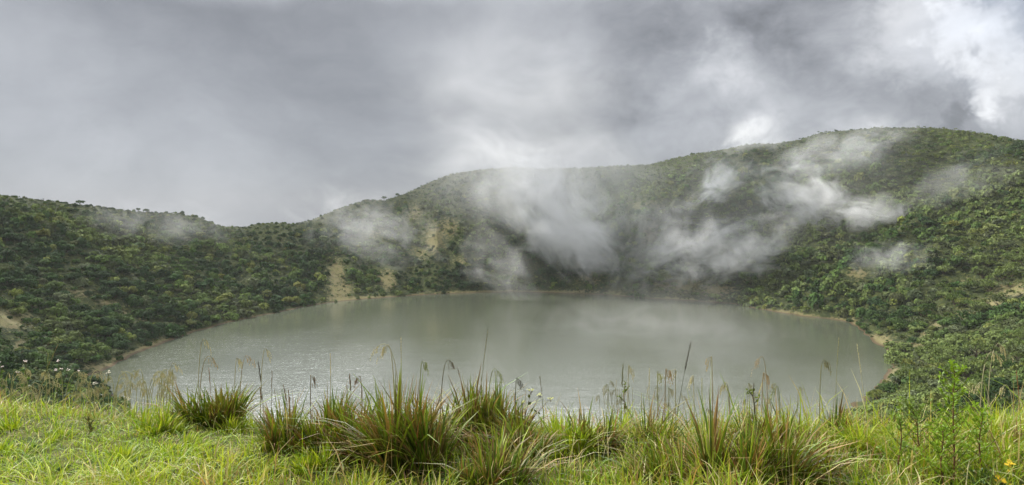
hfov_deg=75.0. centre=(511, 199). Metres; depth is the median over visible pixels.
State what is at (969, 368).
shrub
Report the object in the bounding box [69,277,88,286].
shrub
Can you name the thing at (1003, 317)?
shrub
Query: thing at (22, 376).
seed stalk
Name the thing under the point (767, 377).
seed stalk
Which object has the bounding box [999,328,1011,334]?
shrub
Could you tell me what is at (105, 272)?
shrub
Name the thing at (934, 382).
shrub
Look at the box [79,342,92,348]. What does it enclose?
shrub
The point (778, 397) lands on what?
seed stalk
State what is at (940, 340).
shrub
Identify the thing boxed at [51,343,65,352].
shrub
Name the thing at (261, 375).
seed stalk
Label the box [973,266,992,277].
shrub
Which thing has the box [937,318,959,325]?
shrub
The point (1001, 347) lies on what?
seed stalk
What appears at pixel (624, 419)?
grass tussock
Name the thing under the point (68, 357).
shrub
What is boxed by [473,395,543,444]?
grass tussock
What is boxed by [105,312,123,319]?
shrub
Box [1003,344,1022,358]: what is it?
shrub
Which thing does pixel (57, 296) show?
shrub
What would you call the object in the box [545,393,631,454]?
grass tussock
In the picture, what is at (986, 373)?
shrub
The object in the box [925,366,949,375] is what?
shrub
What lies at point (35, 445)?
weed
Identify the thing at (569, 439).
grass tussock
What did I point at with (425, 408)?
grass tussock
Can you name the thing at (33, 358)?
shrub
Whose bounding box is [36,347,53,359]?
shrub
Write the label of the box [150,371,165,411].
seed stalk
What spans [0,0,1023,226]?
sky
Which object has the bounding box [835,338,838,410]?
seed stalk
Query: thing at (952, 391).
leafy plant
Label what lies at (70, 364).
shrub
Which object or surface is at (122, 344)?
shrub
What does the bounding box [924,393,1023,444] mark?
grass tussock
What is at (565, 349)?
water
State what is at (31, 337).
shrub
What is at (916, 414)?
leafy plant
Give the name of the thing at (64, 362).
shrub
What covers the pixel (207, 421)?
grass tussock
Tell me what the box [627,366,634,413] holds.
seed stalk
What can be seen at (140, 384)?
seed stalk
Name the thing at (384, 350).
seed stalk
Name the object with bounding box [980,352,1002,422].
seed stalk
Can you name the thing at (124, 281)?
shrub
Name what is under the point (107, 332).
shrub
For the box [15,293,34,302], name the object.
shrub
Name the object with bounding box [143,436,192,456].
grass tussock
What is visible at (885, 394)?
shrub
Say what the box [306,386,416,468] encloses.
grass tussock
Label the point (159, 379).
seed stalk
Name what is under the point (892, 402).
shrub
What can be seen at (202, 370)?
seed stalk
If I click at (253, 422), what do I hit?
grass tussock
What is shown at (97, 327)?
shrub
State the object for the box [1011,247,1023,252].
shrub
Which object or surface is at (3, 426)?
grass tussock
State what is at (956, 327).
shrub
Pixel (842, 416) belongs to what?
grass tussock
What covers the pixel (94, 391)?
seed stalk
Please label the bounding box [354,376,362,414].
seed stalk
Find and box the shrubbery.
[0,126,1023,432]
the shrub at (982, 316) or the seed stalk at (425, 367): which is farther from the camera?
the shrub at (982, 316)
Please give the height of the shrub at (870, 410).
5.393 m
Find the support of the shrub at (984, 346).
on the terrain at (442, 234)
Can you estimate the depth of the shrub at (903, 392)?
184.53 m
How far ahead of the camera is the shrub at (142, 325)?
280.27 m
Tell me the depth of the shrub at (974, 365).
189.46 m
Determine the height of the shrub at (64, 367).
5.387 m
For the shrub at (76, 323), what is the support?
on the terrain at (442, 234)
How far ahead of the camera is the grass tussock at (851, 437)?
4.48 m
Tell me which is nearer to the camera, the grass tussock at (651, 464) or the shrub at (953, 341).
the grass tussock at (651, 464)
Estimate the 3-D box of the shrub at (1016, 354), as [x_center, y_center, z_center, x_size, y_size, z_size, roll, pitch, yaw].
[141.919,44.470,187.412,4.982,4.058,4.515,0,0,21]
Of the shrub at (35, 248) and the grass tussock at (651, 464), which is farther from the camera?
the shrub at (35, 248)
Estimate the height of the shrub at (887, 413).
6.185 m
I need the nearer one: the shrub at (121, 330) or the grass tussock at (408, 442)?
the grass tussock at (408, 442)
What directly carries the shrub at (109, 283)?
on the terrain at (442, 234)
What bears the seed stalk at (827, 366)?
on the terrain at (442, 234)
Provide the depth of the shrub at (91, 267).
307.11 m
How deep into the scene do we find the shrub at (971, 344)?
206.03 m
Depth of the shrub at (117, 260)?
323.87 m
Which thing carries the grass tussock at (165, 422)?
on the terrain at (442, 234)
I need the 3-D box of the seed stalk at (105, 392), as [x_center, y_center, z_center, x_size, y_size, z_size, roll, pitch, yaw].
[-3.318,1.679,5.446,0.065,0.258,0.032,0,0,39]
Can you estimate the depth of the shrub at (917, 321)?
277.20 m
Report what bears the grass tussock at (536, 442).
on the terrain at (442, 234)
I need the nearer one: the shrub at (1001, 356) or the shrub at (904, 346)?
the shrub at (1001, 356)
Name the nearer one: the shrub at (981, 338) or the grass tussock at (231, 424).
the grass tussock at (231, 424)
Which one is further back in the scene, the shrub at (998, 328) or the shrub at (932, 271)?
the shrub at (932, 271)
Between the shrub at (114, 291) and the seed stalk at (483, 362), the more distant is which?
the shrub at (114, 291)
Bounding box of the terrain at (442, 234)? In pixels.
[0,128,1023,484]
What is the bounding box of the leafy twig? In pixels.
[746,384,759,418]
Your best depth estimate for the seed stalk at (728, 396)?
4.80 m
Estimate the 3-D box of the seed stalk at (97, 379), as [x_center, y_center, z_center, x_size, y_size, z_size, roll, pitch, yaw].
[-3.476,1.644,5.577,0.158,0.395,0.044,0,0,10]
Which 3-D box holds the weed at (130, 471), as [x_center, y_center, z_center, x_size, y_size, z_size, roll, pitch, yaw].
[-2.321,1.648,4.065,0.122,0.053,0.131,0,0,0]
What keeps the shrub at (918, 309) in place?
on the terrain at (442, 234)
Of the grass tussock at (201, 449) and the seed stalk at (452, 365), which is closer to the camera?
the grass tussock at (201, 449)
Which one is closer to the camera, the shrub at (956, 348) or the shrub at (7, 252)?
the shrub at (956, 348)
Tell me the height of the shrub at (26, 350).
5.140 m
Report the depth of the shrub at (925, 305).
287.61 m
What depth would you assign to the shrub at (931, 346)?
236.83 m
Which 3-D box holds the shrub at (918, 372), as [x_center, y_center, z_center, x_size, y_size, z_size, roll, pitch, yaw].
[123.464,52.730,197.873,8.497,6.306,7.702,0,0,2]
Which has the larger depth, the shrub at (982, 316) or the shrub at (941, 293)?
the shrub at (941, 293)
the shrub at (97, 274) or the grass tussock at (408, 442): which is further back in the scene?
the shrub at (97, 274)
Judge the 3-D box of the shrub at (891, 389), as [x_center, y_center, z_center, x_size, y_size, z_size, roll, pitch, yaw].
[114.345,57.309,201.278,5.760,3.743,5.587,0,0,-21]
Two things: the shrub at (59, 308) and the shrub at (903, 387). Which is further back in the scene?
the shrub at (59, 308)
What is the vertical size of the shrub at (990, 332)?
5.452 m
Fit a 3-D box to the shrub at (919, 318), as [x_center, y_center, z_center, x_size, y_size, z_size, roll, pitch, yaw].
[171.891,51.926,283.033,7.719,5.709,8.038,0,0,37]
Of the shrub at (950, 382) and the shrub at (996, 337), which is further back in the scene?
the shrub at (996, 337)
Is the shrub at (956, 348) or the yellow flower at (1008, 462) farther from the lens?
the shrub at (956, 348)
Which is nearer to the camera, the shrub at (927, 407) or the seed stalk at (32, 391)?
the seed stalk at (32, 391)
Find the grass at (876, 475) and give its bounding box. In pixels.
[0,357,1023,484]
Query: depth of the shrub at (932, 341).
247.33 m
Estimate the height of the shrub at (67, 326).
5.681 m
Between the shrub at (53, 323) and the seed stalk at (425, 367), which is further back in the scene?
the shrub at (53, 323)
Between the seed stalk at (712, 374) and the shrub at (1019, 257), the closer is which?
the seed stalk at (712, 374)
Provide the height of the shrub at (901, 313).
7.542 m
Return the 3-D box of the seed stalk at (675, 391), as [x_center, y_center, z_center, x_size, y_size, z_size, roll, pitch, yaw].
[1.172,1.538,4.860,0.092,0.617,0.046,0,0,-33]
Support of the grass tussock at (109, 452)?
on the terrain at (442, 234)
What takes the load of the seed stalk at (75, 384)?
on the terrain at (442, 234)
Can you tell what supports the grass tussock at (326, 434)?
on the terrain at (442, 234)
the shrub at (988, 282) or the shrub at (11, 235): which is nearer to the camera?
the shrub at (988, 282)
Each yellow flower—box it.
[994,475,1016,484]
[1004,459,1020,475]
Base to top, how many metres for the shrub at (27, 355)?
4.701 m
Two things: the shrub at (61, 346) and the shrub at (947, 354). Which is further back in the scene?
the shrub at (61, 346)
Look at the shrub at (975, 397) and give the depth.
140.51 m
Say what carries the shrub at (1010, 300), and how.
on the terrain at (442, 234)
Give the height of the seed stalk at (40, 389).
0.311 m
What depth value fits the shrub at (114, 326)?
264.95 m
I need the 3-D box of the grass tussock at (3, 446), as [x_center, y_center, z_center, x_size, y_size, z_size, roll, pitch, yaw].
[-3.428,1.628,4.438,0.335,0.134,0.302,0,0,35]
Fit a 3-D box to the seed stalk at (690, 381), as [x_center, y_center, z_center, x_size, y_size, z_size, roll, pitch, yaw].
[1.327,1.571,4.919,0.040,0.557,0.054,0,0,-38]
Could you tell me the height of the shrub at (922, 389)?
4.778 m
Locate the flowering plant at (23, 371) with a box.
[16,360,30,404]
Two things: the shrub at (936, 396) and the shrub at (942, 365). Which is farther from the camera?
the shrub at (942, 365)
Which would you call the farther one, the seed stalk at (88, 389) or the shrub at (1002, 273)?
the shrub at (1002, 273)
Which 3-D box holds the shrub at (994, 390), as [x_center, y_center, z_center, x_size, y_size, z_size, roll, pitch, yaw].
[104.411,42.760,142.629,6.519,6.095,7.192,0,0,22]
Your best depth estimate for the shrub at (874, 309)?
317.94 m
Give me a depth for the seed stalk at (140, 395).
5.44 m
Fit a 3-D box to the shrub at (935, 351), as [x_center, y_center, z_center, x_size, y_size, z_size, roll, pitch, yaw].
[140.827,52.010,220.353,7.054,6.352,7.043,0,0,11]
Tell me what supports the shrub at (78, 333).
on the terrain at (442, 234)
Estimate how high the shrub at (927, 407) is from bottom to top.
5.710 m
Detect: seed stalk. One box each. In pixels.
[10,374,26,410]
[23,369,30,405]
[26,386,39,407]
[37,378,59,412]
[38,382,61,411]
[40,371,46,405]
[55,371,63,410]
[65,372,86,401]
[71,378,91,410]
[77,379,89,406]
[85,370,105,410]
[87,373,105,412]
[90,389,98,413]
[102,390,108,418]
[113,378,133,408]
[114,372,137,414]
[115,371,128,416]
[123,382,135,414]
[134,379,147,405]
[136,381,146,407]
[139,388,145,416]
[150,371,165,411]
[154,376,161,408]
[156,377,174,408]
[166,363,181,394]
[167,369,172,406]
[197,340,210,400]
[199,356,217,407]
[234,358,241,394]
[240,355,255,391]
[258,361,264,421]
[260,348,271,420]
[310,375,317,420]
[330,353,330,399]
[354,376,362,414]
[370,344,397,383]
[377,344,394,400]
[419,361,428,400]
[440,359,459,413]
[479,331,487,400]
[487,368,502,419]
[515,377,523,403]
[620,366,623,428]
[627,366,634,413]
[657,371,664,423]
[664,369,672,418]
[668,369,676,430]
[668,387,672,426]
[676,342,690,423]
[688,375,694,429]
[705,356,712,397]
[719,382,729,435]
[751,356,767,415]
[761,372,769,423]
[770,383,779,419]
[771,386,780,422]
[819,359,830,421]
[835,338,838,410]
[857,345,866,430]
[969,382,992,438]
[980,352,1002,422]
[987,343,1013,440]
[995,385,1014,440]
[1016,370,1021,439]
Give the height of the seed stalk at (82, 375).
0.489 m
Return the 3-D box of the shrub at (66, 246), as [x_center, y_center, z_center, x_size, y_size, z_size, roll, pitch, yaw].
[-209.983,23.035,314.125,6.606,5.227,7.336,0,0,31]
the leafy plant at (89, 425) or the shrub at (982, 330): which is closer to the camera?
the leafy plant at (89, 425)
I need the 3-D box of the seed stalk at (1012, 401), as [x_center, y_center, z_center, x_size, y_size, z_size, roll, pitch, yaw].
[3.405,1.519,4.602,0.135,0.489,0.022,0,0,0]
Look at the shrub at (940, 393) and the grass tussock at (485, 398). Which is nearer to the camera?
the grass tussock at (485, 398)
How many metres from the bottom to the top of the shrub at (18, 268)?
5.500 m
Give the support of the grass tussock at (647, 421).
on the terrain at (442, 234)
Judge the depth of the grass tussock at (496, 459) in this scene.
3.95 m
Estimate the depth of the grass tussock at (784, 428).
4.56 m
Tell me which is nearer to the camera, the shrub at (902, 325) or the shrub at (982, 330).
the shrub at (982, 330)
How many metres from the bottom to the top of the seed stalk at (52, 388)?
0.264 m
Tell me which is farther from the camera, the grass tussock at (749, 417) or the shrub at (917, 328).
the shrub at (917, 328)
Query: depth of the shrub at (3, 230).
296.93 m
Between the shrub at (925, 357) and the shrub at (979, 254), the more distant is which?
the shrub at (979, 254)
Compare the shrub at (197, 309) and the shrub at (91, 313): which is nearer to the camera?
the shrub at (91, 313)
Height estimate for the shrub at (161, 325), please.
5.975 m
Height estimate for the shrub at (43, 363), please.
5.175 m
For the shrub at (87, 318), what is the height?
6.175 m
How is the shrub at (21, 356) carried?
on the terrain at (442, 234)
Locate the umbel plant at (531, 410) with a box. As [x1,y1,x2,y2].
[518,389,552,426]
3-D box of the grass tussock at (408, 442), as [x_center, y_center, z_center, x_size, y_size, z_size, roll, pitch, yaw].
[-0.794,1.386,4.209,1.143,0.680,1.124,0,0,19]
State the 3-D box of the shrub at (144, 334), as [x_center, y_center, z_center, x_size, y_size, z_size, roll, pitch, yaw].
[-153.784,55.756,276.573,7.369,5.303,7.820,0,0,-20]
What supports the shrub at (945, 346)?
on the terrain at (442, 234)
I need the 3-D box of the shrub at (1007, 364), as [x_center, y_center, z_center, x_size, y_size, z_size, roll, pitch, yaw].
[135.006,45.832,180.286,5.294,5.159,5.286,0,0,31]
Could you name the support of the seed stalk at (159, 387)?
on the terrain at (442, 234)
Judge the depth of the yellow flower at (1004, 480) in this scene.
3.86 m
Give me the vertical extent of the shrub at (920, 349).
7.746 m
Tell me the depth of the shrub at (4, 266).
268.35 m
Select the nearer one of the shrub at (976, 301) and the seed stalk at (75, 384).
the seed stalk at (75, 384)
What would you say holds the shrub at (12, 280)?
on the terrain at (442, 234)
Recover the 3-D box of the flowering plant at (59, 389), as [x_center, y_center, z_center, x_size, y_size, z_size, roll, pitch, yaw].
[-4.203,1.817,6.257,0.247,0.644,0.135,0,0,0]
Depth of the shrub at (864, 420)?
152.72 m
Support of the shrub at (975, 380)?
on the terrain at (442, 234)
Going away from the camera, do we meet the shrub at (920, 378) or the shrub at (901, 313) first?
the shrub at (920, 378)
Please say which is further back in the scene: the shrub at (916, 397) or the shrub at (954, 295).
the shrub at (954, 295)
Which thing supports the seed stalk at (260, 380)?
on the terrain at (442, 234)
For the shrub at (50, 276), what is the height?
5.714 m
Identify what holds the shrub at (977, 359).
on the terrain at (442, 234)
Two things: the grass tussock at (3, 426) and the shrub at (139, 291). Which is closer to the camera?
the grass tussock at (3, 426)
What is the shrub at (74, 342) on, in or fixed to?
on the terrain at (442, 234)
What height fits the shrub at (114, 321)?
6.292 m
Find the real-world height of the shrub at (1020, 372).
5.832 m
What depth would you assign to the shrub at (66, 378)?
185.08 m
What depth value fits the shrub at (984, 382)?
157.26 m
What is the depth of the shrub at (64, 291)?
273.66 m
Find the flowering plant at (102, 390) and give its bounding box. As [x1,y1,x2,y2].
[90,370,110,412]
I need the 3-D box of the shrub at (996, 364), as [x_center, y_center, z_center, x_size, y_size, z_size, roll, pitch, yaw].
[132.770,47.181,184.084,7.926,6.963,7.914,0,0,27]
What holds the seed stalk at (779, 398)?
on the terrain at (442, 234)
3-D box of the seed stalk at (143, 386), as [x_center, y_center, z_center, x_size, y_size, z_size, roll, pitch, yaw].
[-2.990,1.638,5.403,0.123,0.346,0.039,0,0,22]
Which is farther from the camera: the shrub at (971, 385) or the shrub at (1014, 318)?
the shrub at (1014, 318)
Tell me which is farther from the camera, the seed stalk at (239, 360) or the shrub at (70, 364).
the shrub at (70, 364)
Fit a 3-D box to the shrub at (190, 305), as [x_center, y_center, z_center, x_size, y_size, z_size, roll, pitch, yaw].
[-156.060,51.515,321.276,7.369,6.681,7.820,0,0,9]
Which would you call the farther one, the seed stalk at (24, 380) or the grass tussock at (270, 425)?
the seed stalk at (24, 380)
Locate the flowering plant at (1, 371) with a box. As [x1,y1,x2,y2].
[0,366,8,402]
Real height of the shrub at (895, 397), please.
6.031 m
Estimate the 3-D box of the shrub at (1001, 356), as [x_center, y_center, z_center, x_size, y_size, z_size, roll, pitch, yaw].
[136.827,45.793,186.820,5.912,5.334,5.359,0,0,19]
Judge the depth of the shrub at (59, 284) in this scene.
279.55 m
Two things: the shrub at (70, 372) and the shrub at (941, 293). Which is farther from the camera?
the shrub at (941, 293)
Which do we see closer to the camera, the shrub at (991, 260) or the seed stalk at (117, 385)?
the seed stalk at (117, 385)
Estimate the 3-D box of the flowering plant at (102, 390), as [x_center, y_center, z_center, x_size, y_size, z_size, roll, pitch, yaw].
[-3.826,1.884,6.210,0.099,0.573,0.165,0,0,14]
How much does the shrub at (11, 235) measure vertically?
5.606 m
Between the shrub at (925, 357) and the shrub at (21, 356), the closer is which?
the shrub at (21, 356)
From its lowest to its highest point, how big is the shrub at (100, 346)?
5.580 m
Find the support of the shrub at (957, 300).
on the terrain at (442, 234)
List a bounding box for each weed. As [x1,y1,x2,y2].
[28,444,41,450]
[55,465,71,472]
[121,465,140,476]
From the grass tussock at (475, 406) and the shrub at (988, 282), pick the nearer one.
the grass tussock at (475, 406)
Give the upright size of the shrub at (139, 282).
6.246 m
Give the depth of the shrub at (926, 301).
293.10 m
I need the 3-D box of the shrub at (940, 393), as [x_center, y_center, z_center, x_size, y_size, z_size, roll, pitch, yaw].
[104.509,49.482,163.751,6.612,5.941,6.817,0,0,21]
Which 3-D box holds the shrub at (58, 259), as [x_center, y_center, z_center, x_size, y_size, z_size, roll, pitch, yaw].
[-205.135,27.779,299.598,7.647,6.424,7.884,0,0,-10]
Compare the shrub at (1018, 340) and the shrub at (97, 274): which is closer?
the shrub at (1018, 340)
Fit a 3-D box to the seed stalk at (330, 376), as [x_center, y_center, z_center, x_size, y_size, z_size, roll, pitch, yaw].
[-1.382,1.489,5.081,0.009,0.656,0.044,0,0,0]
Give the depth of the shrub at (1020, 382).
153.04 m
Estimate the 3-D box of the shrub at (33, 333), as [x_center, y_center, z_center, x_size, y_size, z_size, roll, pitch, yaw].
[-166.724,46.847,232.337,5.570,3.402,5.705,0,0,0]
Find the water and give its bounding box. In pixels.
[89,292,892,431]
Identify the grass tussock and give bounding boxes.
[0,411,22,431]
[0,433,25,454]
[31,421,89,444]
[88,439,155,464]
[108,396,177,422]
[120,400,199,436]
[136,375,296,430]
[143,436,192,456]
[175,430,226,450]
[178,442,226,461]
[180,406,245,427]
[206,411,254,433]
[213,391,272,431]
[222,387,322,453]
[274,433,343,473]
[277,382,382,456]
[283,372,481,480]
[298,393,370,439]
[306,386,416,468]
[311,407,367,462]
[363,381,412,420]
[385,390,449,429]
[407,367,522,444]
[426,421,576,484]
[442,376,558,443]
[450,418,548,458]
[455,384,541,438]
[458,377,524,426]
[472,403,533,441]
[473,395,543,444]
[477,405,573,460]
[510,404,620,459]
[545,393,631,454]
[570,406,641,454]
[591,399,678,445]
[598,423,721,484]
[602,395,702,452]
[639,426,705,463]
[646,385,868,484]
[675,436,739,471]
[679,388,893,484]
[691,403,824,452]
[696,402,788,443]
[724,400,847,442]
[760,417,854,466]
[793,427,880,484]
[798,410,930,460]
[807,390,881,438]
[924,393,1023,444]
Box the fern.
[948,465,1000,484]
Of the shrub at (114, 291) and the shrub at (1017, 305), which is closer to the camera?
the shrub at (1017, 305)
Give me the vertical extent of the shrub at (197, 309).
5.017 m
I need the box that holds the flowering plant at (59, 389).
[50,359,79,408]
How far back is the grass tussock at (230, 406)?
5.15 m
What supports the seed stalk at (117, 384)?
on the terrain at (442, 234)
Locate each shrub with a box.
[0,227,11,236]
[0,249,15,260]
[0,260,16,264]
[0,263,15,270]
[0,271,13,277]
[0,276,24,284]
[0,348,14,355]
[0,352,15,370]
[1,232,18,240]
[6,264,21,270]
[12,270,25,278]
[13,348,37,362]
[14,352,27,364]
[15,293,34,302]
[16,350,29,362]
[22,274,37,286]
[23,297,43,306]
[24,244,43,254]
[24,336,39,342]
[24,351,49,367]
[26,329,42,337]
[30,359,54,368]
[32,343,52,352]
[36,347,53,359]
[40,272,59,280]
[40,319,62,330]
[44,280,63,291]
[49,255,66,263]
[49,302,68,315]
[50,363,68,370]
[51,334,74,343]
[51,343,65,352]
[51,368,75,377]
[52,290,70,297]
[52,292,72,300]
[54,354,71,360]
[54,374,73,384]
[55,359,68,363]
[56,321,74,330]
[59,244,74,251]
[59,363,79,371]
[63,343,79,352]
[64,272,82,279]
[64,330,84,341]
[65,318,84,329]
[65,340,83,348]
[67,363,80,370]
[68,348,90,361]
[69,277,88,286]
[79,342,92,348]
[80,310,98,316]
[80,315,100,325]
[83,263,100,270]
[86,324,104,333]
[87,270,107,280]
[88,342,110,354]
[94,316,111,325]
[95,270,110,276]
[99,280,116,286]
[102,327,118,336]
[104,287,123,297]
[104,323,119,333]
[104,333,124,347]
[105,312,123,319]
[108,255,120,264]
[110,318,120,325]
[112,339,131,349]
[113,277,131,286]
[117,327,126,333]
[126,294,143,306]
[131,285,146,294]
[132,329,150,338]
[133,321,151,329]
[134,280,144,284]
[135,295,151,305]
[148,325,163,337]
[151,322,166,329]
[158,305,175,316]
[173,303,188,314]
[185,301,196,311]
[192,307,207,314]
[847,413,875,424]
[853,405,877,413]
[864,406,894,421]
[866,306,882,315]
[867,389,886,399]
[877,400,899,408]
[881,383,900,392]
[881,392,893,397]
[882,403,899,412]
[883,350,902,363]
[883,395,904,403]
[886,316,902,323]
[890,309,907,318]
[892,342,915,351]
[894,390,908,394]
[894,390,917,398]
[895,366,923,379]
[896,320,910,330]
[896,408,927,424]
[899,380,919,390]
[899,399,925,409]
[901,392,936,407]
[906,315,926,321]
[908,324,924,332]
[909,319,928,324]
[909,346,928,361]
[911,375,932,385]
[912,306,931,316]
[912,385,932,392]
[913,367,939,378]
[916,337,937,345]
[916,404,935,410]
[917,299,934,303]
[918,302,936,312]
[920,352,935,362]
[920,378,944,387]
[921,337,937,345]
[922,344,936,349]
[922,392,950,412]
[923,268,940,275]
[924,362,945,374]
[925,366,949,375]
[926,292,939,301]
[927,348,950,360]
[927,390,946,396]
[929,374,947,379]
[935,290,951,298]
[936,265,953,273]
[936,401,974,415]
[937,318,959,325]
[937,337,951,344]
[937,343,961,357]
[941,351,963,359]
[942,287,954,292]
[942,379,967,385]
[943,346,969,356]
[944,292,964,304]
[944,337,963,345]
[944,382,967,392]
[945,332,967,340]
[945,361,973,376]
[947,324,967,333]
[950,255,965,266]
[952,389,972,400]
[954,297,971,306]
[955,252,970,257]
[955,311,973,319]
[957,362,980,377]
[957,392,991,411]
[958,361,982,376]
[962,339,989,356]
[963,383,976,392]
[967,358,986,368]
[968,299,989,305]
[968,312,989,323]
[969,303,990,312]
[969,337,995,346]
[969,378,981,382]
[971,302,992,312]
[971,334,985,340]
[972,252,989,259]
[972,384,993,399]
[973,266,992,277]
[973,370,994,379]
[975,359,1005,376]
[976,343,999,354]
[976,378,1000,395]
[979,258,996,266]
[979,279,997,290]
[979,326,994,337]
[982,386,1017,405]
[983,333,1013,346]
[985,330,1000,340]
[985,377,1012,394]
[988,294,1008,306]
[988,354,1008,362]
[989,271,1009,280]
[989,327,1004,334]
[993,302,1017,312]
[993,312,1014,321]
[996,240,1014,247]
[996,368,1011,376]
[999,266,1020,277]
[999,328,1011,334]
[1001,320,1016,327]
[1002,360,1020,368]
[1002,376,1023,390]
[1003,317,1020,324]
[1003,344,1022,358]
[1004,261,1023,267]
[1004,297,1023,308]
[1006,253,1022,261]
[1007,351,1023,360]
[1008,328,1022,336]
[1008,338,1022,346]
[1010,321,1023,329]
[1010,366,1023,377]
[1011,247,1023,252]
[1012,302,1023,310]
[1012,330,1023,339]
[1013,253,1023,265]
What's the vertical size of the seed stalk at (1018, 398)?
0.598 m
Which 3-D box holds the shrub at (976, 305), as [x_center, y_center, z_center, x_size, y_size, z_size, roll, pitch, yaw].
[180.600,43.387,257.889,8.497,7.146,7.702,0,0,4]
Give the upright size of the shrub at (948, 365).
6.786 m
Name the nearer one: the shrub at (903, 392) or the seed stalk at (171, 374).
the seed stalk at (171, 374)
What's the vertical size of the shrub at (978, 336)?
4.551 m
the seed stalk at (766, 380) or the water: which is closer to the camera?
the seed stalk at (766, 380)
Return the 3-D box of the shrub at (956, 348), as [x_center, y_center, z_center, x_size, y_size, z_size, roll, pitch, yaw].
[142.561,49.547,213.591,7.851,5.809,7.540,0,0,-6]
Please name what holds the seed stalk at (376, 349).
on the terrain at (442, 234)
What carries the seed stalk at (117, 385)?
on the terrain at (442, 234)
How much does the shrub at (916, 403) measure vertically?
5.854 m
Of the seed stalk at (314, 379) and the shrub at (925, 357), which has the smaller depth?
the seed stalk at (314, 379)
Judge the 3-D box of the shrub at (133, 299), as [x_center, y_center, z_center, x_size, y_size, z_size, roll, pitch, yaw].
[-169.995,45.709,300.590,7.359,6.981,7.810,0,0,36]
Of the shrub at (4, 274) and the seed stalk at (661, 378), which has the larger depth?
the shrub at (4, 274)
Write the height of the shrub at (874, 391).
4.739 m
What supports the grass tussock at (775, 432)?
on the terrain at (442, 234)
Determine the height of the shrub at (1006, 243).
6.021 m
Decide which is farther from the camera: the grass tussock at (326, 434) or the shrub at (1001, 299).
the shrub at (1001, 299)
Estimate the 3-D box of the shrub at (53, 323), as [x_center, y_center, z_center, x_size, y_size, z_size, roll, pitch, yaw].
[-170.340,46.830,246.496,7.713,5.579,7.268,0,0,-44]
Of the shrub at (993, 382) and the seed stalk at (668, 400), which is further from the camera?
the shrub at (993, 382)
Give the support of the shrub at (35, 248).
on the terrain at (442, 234)
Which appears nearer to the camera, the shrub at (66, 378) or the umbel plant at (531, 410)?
the umbel plant at (531, 410)
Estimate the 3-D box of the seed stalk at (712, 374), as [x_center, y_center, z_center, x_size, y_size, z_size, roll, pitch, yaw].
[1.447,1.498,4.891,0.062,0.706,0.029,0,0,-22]
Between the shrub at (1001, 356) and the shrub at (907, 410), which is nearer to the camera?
the shrub at (907, 410)
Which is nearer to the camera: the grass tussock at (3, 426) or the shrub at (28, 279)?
the grass tussock at (3, 426)
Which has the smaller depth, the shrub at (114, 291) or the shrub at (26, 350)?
the shrub at (26, 350)
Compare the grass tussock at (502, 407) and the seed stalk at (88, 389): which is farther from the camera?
the seed stalk at (88, 389)
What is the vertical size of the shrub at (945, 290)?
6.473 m
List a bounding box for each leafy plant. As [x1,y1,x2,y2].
[84,416,94,436]
[618,381,630,420]
[876,414,917,477]
[888,396,957,456]
[917,418,970,484]
[921,359,979,481]
[959,401,1007,467]
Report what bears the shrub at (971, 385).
on the terrain at (442, 234)
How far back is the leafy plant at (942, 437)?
3.85 m
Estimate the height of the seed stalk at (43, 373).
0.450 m
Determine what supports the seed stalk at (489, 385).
on the terrain at (442, 234)
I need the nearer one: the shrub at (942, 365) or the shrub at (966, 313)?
the shrub at (942, 365)
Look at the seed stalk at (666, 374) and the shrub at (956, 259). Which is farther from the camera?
the shrub at (956, 259)
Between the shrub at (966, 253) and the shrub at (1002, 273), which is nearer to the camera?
the shrub at (1002, 273)
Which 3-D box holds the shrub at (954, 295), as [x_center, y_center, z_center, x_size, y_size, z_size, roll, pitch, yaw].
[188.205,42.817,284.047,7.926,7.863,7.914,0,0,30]
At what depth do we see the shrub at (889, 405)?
162.38 m
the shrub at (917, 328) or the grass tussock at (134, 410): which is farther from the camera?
the shrub at (917, 328)
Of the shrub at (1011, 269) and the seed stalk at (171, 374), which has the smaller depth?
the seed stalk at (171, 374)
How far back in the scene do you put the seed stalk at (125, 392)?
5.47 m
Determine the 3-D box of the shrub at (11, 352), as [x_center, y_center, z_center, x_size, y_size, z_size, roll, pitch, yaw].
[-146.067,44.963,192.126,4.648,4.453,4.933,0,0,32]
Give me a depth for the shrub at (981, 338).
209.96 m
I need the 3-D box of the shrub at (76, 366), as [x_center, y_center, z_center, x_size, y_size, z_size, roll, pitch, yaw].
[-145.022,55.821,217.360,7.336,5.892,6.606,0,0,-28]
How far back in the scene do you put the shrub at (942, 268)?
316.76 m
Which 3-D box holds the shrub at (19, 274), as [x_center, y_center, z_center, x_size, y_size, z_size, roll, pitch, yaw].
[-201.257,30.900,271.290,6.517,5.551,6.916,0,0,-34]
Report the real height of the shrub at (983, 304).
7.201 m
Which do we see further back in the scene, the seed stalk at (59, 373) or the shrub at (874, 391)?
the shrub at (874, 391)
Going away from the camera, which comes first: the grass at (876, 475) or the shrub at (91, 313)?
the grass at (876, 475)
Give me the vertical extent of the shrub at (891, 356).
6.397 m
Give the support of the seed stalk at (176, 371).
on the terrain at (442, 234)
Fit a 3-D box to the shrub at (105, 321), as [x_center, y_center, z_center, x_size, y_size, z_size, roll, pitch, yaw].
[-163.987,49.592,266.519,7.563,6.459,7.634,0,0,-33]
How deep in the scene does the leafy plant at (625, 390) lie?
4.94 m
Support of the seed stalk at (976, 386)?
on the terrain at (442, 234)
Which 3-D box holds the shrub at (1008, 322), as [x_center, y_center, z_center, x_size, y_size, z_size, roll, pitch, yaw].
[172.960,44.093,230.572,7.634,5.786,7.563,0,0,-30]
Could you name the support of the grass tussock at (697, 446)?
on the terrain at (442, 234)

